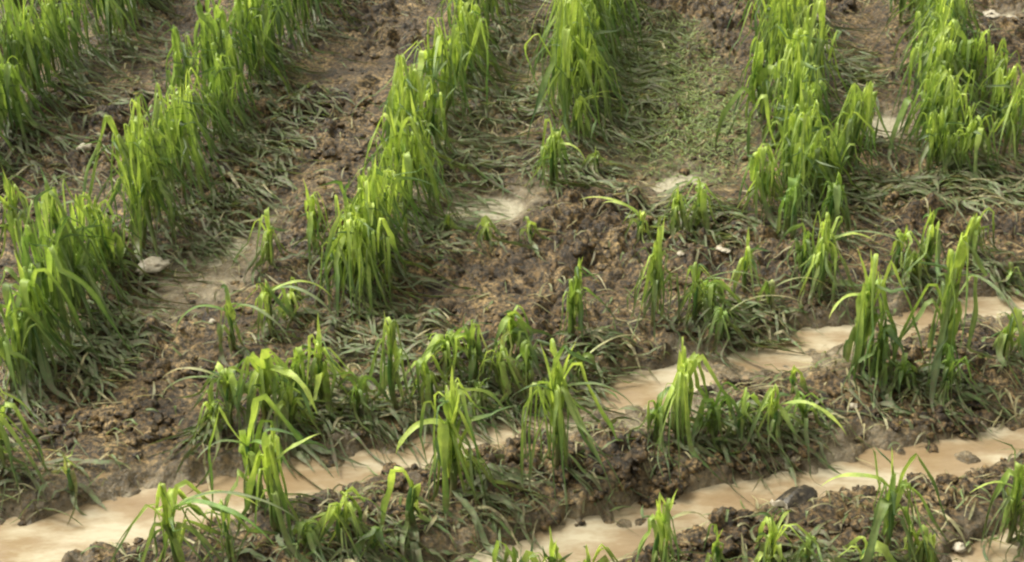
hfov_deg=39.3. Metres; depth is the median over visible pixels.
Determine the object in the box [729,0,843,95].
maize plant
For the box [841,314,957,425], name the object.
maize plant
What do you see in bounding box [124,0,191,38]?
maize plant
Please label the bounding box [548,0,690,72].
maize plant
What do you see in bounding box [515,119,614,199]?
maize plant
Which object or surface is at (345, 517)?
maize plant
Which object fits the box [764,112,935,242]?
maize plant
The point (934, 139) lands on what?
maize plant
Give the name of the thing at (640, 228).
maize plant
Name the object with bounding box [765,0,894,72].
maize plant
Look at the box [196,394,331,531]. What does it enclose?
maize plant
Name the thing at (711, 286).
maize plant
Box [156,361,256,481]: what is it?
maize plant
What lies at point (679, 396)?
maize plant
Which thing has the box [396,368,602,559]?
maize plant
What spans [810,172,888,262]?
maize plant
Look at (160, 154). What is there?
maize plant
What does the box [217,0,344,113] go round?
maize plant
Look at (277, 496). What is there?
maize plant
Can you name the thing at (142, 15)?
maize plant
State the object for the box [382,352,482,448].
maize plant
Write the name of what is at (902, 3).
maize plant
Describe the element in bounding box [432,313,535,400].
maize plant
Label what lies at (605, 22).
maize plant
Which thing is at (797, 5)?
maize plant
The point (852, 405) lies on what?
stone
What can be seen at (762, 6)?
maize plant
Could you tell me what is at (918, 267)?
maize plant
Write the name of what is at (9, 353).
maize plant
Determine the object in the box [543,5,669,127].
maize plant
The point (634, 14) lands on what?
maize plant
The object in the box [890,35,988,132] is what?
maize plant
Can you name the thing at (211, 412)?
maize plant
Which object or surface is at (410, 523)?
maize plant
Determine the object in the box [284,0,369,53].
maize plant
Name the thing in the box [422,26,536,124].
maize plant
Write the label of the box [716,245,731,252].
stone
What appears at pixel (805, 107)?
maize plant
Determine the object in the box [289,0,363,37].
maize plant
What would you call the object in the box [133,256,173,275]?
stone
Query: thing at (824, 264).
maize plant
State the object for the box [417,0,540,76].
maize plant
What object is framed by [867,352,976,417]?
maize plant
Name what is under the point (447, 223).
maize plant
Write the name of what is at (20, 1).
maize plant
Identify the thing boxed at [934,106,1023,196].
maize plant
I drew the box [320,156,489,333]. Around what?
maize plant
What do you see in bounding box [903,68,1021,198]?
maize plant
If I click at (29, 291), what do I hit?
maize plant
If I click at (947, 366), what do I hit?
maize plant
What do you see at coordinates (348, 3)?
maize plant
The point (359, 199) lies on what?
maize plant
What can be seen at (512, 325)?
maize plant
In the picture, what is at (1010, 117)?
maize plant
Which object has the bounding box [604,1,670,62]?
maize plant
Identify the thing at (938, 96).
maize plant
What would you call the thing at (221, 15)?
maize plant
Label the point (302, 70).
maize plant
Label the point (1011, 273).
maize plant
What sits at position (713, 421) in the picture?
maize plant
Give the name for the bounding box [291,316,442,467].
maize plant
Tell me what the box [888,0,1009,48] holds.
maize plant
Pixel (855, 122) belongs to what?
maize plant
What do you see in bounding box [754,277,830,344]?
maize plant
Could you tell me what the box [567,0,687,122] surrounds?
maize plant
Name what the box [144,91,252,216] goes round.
maize plant
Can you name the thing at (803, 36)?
maize plant
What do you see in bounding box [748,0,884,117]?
maize plant
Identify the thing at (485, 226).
maize plant
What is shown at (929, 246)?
maize plant
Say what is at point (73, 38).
maize plant
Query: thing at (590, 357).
maize plant
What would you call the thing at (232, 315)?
maize plant
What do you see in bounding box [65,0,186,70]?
maize plant
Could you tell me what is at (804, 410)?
maize plant
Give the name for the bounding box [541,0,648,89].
maize plant
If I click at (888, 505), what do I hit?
maize plant
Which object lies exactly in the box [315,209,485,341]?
maize plant
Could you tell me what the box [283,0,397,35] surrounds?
maize plant
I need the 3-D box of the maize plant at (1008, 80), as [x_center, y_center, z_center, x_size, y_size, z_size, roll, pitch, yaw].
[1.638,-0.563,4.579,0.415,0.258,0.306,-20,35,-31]
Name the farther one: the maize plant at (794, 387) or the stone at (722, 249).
the stone at (722, 249)
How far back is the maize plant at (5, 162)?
4.30 m
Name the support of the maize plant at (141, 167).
on the ground
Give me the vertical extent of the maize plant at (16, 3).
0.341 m
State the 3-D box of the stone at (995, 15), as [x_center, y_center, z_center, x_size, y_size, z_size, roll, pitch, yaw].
[1.883,-1.037,5.604,0.079,0.031,0.090,0,30,0]
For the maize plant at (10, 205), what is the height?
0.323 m
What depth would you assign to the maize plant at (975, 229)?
3.90 m
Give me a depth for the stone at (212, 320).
3.63 m
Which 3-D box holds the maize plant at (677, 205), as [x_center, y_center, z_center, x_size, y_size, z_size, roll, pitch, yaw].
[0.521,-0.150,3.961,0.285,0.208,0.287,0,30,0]
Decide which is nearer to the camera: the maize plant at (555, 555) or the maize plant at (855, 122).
the maize plant at (555, 555)
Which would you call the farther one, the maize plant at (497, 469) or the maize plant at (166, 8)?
the maize plant at (166, 8)
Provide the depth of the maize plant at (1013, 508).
2.92 m
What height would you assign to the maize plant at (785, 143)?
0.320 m
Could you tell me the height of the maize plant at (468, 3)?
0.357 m
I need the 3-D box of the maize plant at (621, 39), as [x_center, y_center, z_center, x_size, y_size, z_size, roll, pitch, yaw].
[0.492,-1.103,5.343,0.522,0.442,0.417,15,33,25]
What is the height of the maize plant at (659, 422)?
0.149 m
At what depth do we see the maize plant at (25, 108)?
4.60 m
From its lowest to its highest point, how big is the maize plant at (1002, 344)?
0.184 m
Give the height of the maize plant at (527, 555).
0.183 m
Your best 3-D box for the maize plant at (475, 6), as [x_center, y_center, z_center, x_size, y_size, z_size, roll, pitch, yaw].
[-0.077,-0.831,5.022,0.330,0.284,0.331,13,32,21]
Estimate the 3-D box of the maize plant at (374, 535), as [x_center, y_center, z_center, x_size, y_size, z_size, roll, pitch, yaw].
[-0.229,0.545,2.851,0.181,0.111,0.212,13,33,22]
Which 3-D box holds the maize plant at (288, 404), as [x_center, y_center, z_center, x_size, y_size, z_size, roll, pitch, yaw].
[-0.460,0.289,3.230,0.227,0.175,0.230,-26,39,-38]
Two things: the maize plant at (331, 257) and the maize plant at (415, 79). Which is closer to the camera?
the maize plant at (331, 257)
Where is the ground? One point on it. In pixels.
(514, 268)
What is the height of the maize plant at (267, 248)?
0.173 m
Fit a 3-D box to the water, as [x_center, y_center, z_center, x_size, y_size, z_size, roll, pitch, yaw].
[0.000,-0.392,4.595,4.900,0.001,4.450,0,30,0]
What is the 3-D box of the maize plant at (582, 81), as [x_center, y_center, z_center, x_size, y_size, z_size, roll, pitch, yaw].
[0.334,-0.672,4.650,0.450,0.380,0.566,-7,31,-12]
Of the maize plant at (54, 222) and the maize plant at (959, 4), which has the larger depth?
the maize plant at (959, 4)
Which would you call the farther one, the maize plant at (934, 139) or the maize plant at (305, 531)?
the maize plant at (934, 139)
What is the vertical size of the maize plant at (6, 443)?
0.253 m
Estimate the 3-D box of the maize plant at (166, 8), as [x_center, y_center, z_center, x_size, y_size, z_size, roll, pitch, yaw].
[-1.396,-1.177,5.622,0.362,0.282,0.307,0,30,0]
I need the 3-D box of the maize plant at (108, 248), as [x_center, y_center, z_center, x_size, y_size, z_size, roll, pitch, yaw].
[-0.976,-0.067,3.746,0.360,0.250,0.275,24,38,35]
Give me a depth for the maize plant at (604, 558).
2.79 m
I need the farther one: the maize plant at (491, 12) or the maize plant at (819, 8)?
the maize plant at (491, 12)
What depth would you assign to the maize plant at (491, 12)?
5.40 m
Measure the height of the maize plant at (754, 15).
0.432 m
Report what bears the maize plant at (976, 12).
on the ground
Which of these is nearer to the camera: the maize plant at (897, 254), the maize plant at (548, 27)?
the maize plant at (897, 254)
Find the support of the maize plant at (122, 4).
on the ground
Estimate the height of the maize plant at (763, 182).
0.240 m
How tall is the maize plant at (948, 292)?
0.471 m
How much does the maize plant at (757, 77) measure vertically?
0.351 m
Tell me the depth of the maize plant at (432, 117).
4.44 m
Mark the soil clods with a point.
(104, 420)
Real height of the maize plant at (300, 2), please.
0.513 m
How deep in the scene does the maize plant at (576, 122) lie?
4.53 m
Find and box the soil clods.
[0,0,1023,561]
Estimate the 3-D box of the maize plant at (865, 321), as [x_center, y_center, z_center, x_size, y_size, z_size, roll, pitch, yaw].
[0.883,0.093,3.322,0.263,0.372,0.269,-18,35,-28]
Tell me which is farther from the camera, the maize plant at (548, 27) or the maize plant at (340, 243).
the maize plant at (548, 27)
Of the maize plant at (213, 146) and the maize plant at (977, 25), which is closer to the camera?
the maize plant at (213, 146)
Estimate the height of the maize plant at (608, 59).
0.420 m
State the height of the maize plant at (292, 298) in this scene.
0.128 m
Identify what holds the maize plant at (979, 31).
on the ground
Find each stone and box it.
[76,143,92,150]
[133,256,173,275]
[209,318,216,324]
[676,250,685,255]
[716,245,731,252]
[769,484,817,509]
[849,403,857,408]
[951,541,966,552]
[982,10,1001,19]
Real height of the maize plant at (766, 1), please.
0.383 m
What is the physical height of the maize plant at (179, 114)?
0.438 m
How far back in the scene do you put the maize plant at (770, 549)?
2.79 m
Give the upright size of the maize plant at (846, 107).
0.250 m
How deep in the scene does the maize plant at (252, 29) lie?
4.83 m
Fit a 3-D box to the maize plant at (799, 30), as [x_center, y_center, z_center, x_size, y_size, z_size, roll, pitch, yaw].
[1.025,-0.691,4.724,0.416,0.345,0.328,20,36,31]
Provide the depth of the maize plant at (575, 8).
4.72 m
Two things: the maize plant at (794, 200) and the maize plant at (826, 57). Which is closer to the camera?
the maize plant at (794, 200)
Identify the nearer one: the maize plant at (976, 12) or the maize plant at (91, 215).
the maize plant at (91, 215)
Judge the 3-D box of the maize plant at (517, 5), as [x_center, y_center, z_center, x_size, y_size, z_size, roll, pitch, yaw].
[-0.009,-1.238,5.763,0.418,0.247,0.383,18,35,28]
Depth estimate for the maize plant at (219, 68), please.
4.49 m
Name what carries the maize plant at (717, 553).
on the ground
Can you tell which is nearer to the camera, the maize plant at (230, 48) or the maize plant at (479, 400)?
the maize plant at (479, 400)
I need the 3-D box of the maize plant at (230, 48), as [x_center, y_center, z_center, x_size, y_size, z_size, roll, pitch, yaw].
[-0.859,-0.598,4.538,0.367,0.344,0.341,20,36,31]
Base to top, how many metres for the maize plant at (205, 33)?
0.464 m
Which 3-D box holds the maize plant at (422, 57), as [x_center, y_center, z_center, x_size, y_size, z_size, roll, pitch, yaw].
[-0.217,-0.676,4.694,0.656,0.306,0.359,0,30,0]
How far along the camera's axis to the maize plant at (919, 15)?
4.92 m
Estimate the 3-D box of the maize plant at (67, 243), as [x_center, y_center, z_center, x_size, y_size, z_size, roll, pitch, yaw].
[-1.003,-0.007,3.487,0.473,0.391,0.408,0,30,0]
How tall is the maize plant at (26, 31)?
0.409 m
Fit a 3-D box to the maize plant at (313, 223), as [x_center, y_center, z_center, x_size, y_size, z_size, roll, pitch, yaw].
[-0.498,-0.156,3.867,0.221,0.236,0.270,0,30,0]
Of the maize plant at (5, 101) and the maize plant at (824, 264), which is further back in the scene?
the maize plant at (5, 101)
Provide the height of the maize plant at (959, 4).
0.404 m
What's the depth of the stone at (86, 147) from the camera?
4.53 m
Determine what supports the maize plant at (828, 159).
on the ground
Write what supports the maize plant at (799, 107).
on the ground
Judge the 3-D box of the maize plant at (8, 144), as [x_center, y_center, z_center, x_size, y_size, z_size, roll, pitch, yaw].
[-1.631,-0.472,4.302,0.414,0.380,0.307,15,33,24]
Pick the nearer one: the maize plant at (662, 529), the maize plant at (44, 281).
the maize plant at (662, 529)
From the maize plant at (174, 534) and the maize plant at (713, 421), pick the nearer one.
the maize plant at (174, 534)
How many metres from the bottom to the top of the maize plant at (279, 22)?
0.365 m
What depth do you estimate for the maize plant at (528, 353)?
3.37 m
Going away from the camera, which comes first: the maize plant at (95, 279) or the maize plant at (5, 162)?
the maize plant at (95, 279)
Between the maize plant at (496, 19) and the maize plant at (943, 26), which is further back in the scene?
the maize plant at (496, 19)
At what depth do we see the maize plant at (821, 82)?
4.47 m
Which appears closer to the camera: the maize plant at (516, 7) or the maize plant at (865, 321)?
the maize plant at (865, 321)
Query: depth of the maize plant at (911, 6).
5.57 m
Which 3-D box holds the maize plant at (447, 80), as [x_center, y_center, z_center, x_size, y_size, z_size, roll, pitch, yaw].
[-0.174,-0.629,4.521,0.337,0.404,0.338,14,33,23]
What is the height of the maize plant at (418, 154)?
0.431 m
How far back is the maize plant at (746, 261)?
3.76 m
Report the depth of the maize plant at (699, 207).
4.05 m
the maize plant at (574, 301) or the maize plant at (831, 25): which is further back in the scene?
the maize plant at (831, 25)
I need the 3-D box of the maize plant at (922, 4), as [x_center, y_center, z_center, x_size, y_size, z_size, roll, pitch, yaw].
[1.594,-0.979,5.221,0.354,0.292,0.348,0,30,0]
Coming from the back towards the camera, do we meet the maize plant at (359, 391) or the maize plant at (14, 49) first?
the maize plant at (14, 49)
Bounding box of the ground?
[0,0,1023,561]
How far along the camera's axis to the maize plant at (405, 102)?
4.26 m
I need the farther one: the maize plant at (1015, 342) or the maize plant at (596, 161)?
the maize plant at (596, 161)
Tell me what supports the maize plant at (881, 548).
on the ground
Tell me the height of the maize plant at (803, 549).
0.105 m
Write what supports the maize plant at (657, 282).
on the ground
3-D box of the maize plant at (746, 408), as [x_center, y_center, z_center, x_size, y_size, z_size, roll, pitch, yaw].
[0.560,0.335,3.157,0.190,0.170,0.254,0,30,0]
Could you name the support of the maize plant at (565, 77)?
on the ground
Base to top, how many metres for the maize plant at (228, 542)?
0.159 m
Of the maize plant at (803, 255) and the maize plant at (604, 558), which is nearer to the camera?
the maize plant at (604, 558)
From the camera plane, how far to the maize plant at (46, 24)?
4.85 m
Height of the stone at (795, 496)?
0.050 m
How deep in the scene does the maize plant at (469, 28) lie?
4.95 m
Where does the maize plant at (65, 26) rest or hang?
on the ground
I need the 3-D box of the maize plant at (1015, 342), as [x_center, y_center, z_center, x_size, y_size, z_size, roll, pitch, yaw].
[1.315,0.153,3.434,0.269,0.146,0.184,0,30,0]
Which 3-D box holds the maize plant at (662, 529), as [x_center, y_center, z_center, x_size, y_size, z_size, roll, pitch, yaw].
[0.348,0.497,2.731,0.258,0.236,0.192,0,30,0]
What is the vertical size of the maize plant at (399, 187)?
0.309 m
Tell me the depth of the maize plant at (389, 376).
3.27 m
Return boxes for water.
[0,287,1023,561]
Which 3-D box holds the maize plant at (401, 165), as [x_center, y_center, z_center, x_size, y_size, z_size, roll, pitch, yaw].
[-0.216,-0.293,3.975,0.394,0.419,0.519,13,32,21]
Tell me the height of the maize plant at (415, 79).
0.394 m
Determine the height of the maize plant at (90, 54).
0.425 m
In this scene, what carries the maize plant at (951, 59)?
on the ground
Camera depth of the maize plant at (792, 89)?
4.35 m
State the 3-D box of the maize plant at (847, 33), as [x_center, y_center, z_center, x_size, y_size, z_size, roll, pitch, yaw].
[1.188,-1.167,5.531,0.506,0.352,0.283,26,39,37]
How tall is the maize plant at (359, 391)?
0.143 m
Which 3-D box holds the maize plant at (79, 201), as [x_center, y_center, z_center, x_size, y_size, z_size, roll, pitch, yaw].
[-0.980,-0.063,3.679,0.526,0.308,0.349,-15,33,-25]
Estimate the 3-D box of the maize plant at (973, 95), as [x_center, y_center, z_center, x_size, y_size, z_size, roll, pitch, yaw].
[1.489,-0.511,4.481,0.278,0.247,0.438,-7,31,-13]
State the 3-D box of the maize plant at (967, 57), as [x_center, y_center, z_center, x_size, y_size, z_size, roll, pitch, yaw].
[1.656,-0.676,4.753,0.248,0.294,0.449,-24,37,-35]
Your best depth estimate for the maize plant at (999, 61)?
4.75 m
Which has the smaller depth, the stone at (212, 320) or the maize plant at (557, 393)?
the maize plant at (557, 393)
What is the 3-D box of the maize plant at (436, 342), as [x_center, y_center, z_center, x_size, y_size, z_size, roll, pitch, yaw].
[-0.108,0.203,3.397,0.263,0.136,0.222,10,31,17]
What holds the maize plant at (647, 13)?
on the ground
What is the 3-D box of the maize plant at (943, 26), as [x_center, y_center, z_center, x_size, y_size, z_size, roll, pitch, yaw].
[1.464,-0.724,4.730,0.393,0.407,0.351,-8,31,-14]
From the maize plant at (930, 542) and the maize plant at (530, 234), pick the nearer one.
the maize plant at (930, 542)
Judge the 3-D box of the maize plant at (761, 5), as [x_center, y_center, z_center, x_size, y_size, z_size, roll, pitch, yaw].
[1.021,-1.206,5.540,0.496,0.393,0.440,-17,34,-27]
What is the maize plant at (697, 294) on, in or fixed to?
on the ground
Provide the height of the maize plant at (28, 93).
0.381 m
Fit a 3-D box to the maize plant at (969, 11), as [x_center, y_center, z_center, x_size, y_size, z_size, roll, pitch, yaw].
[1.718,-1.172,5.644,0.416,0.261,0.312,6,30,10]
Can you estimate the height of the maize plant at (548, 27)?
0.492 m
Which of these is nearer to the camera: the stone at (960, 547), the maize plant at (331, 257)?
the stone at (960, 547)
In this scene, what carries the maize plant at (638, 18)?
on the ground
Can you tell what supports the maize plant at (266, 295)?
on the ground
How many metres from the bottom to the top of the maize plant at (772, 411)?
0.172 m
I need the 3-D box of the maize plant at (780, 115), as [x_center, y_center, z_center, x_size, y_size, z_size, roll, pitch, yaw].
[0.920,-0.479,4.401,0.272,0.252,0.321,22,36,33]
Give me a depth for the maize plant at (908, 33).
5.33 m
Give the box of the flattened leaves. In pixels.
[0,5,1023,561]
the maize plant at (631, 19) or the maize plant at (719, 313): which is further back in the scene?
the maize plant at (631, 19)
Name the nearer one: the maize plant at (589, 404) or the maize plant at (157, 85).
the maize plant at (589, 404)
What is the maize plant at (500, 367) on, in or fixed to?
on the ground
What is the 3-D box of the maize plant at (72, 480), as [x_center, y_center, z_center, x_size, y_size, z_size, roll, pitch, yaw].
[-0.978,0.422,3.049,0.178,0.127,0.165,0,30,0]
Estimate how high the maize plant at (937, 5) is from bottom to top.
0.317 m
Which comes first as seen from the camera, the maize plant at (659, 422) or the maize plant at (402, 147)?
the maize plant at (659, 422)
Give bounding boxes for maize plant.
[0,0,40,61]
[0,0,96,146]
[0,0,110,154]
[0,1,132,108]
[0,52,97,159]
[0,62,83,170]
[0,64,80,176]
[0,129,49,177]
[0,152,62,202]
[0,165,45,277]
[0,188,170,458]
[0,251,181,441]
[0,283,132,448]
[0,387,54,520]
[9,0,162,104]
[10,450,98,524]
[18,179,197,383]
[18,193,221,347]
[19,0,67,17]
[32,0,157,75]
[32,166,87,268]
[40,0,143,86]
[42,232,186,371]
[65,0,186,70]
[70,123,248,311]
[73,191,180,302]
[79,0,193,63]
[81,0,192,34]
[82,99,227,317]
[85,207,209,314]
[102,93,244,265]
[110,479,297,561]
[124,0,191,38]
[126,0,195,20]
[135,67,248,236]
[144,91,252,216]
[145,389,239,494]
[147,21,301,187]
[149,84,295,248]
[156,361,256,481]
[166,0,301,142]
[176,284,292,366]
[184,499,299,561]
[185,31,281,147]
[190,0,315,129]
[190,54,310,170]
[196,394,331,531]
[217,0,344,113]
[219,348,367,489]
[229,0,322,122]
[229,207,312,287]
[230,0,346,87]
[232,0,328,93]
[233,425,361,561]
[234,0,334,78]
[234,277,351,352]
[239,277,347,347]
[257,376,372,477]
[263,0,386,63]
[275,519,367,561]
[278,345,373,434]
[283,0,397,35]
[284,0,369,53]
[285,0,395,16]
[287,486,450,561]
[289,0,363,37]
[291,179,331,283]
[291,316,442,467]
[299,234,383,311]
[306,178,457,334]
[307,169,461,301]
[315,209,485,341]
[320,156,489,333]
[325,371,473,463]
[333,152,472,275]
[345,27,545,137]
[349,525,423,561]
[351,119,488,242]
[353,314,435,467]
[363,63,522,197]
[364,102,524,270]
[367,90,476,250]
[369,54,522,222]
[380,466,457,561]
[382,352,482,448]
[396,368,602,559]
[407,324,515,396]
[410,87,520,195]
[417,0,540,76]
[417,16,508,161]
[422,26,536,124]
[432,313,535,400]
[437,213,479,239]
[440,0,541,79]
[440,0,552,42]
[441,0,533,104]
[449,330,588,429]
[451,0,527,98]
[451,0,546,18]
[464,451,540,512]
[466,377,546,442]
[469,215,543,256]
[472,540,546,561]
[473,0,537,43]
[479,0,550,17]
[480,305,585,396]
[507,330,584,425]
[509,0,680,153]
[514,338,668,535]
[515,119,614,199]
[516,216,565,261]
[518,367,640,428]
[523,0,663,188]
[524,0,657,139]
[532,0,695,93]
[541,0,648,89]
[542,527,572,561]
[543,0,693,94]
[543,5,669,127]
[545,257,647,360]
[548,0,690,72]
[552,16,695,159]
[557,90,626,160]
[565,334,642,407]
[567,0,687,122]
[578,543,618,561]
[580,147,652,186]
[580,196,694,264]
[603,0,679,79]
[604,0,710,52]
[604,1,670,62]
[616,0,673,45]
[617,0,701,42]
[626,386,712,491]
[627,217,708,351]
[636,488,707,561]
[647,183,745,271]
[647,337,755,507]
[666,262,788,367]
[670,177,814,267]
[674,275,781,356]
[690,381,797,487]
[696,295,819,377]
[703,523,753,561]
[715,36,828,166]
[720,384,845,486]
[722,0,844,69]
[722,387,808,497]
[727,226,798,305]
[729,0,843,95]
[732,0,850,20]
[733,143,843,243]
[747,94,871,230]
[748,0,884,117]
[749,0,865,37]
[749,508,822,561]
[753,0,844,72]
[753,0,845,107]
[753,18,885,134]
[754,13,847,123]
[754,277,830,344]
[760,80,907,218]
[760,89,894,213]
[761,43,851,176]
[762,0,886,57]
[762,80,862,156]
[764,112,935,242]
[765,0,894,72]
[767,94,859,161]
[774,173,833,245]
[774,223,887,317]
[778,0,898,151]
[778,109,947,223]
[779,211,922,338]
[780,390,851,487]
[781,532,859,561]
[785,365,826,406]
[803,1,861,39]
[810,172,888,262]
[814,83,939,188]
[823,424,955,561]
[829,248,954,428]
[831,78,927,170]
[834,536,896,561]
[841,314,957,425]
[858,0,971,27]
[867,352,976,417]
[870,224,941,306]
[871,0,989,87]
[881,213,1023,432]
[886,0,983,28]
[887,2,984,123]
[887,64,1012,176]
[887,243,964,315]
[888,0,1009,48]
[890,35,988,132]
[892,207,981,307]
[892,524,947,561]
[896,0,979,43]
[896,0,1004,100]
[897,1,988,19]
[899,27,1021,152]
[903,1,990,104]
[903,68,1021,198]
[905,1,960,41]
[906,101,1004,198]
[910,0,1016,71]
[910,342,1010,444]
[912,17,988,109]
[913,1,982,18]
[913,2,1023,38]
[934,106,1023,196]
[936,68,1023,174]
[953,28,1020,123]
[962,207,1023,315]
[964,67,1023,189]
[966,63,1023,162]
[970,38,1023,132]
[970,438,1023,560]
[988,306,1023,389]
[996,262,1023,300]
[1005,495,1023,561]
[1010,317,1023,370]
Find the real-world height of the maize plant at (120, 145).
0.449 m
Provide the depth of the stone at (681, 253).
3.91 m
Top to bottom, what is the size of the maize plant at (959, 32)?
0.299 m
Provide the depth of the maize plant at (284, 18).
5.13 m
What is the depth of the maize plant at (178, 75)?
4.40 m
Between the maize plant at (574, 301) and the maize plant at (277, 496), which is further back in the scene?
the maize plant at (574, 301)
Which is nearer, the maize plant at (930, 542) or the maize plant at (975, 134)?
the maize plant at (930, 542)
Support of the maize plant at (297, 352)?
on the ground

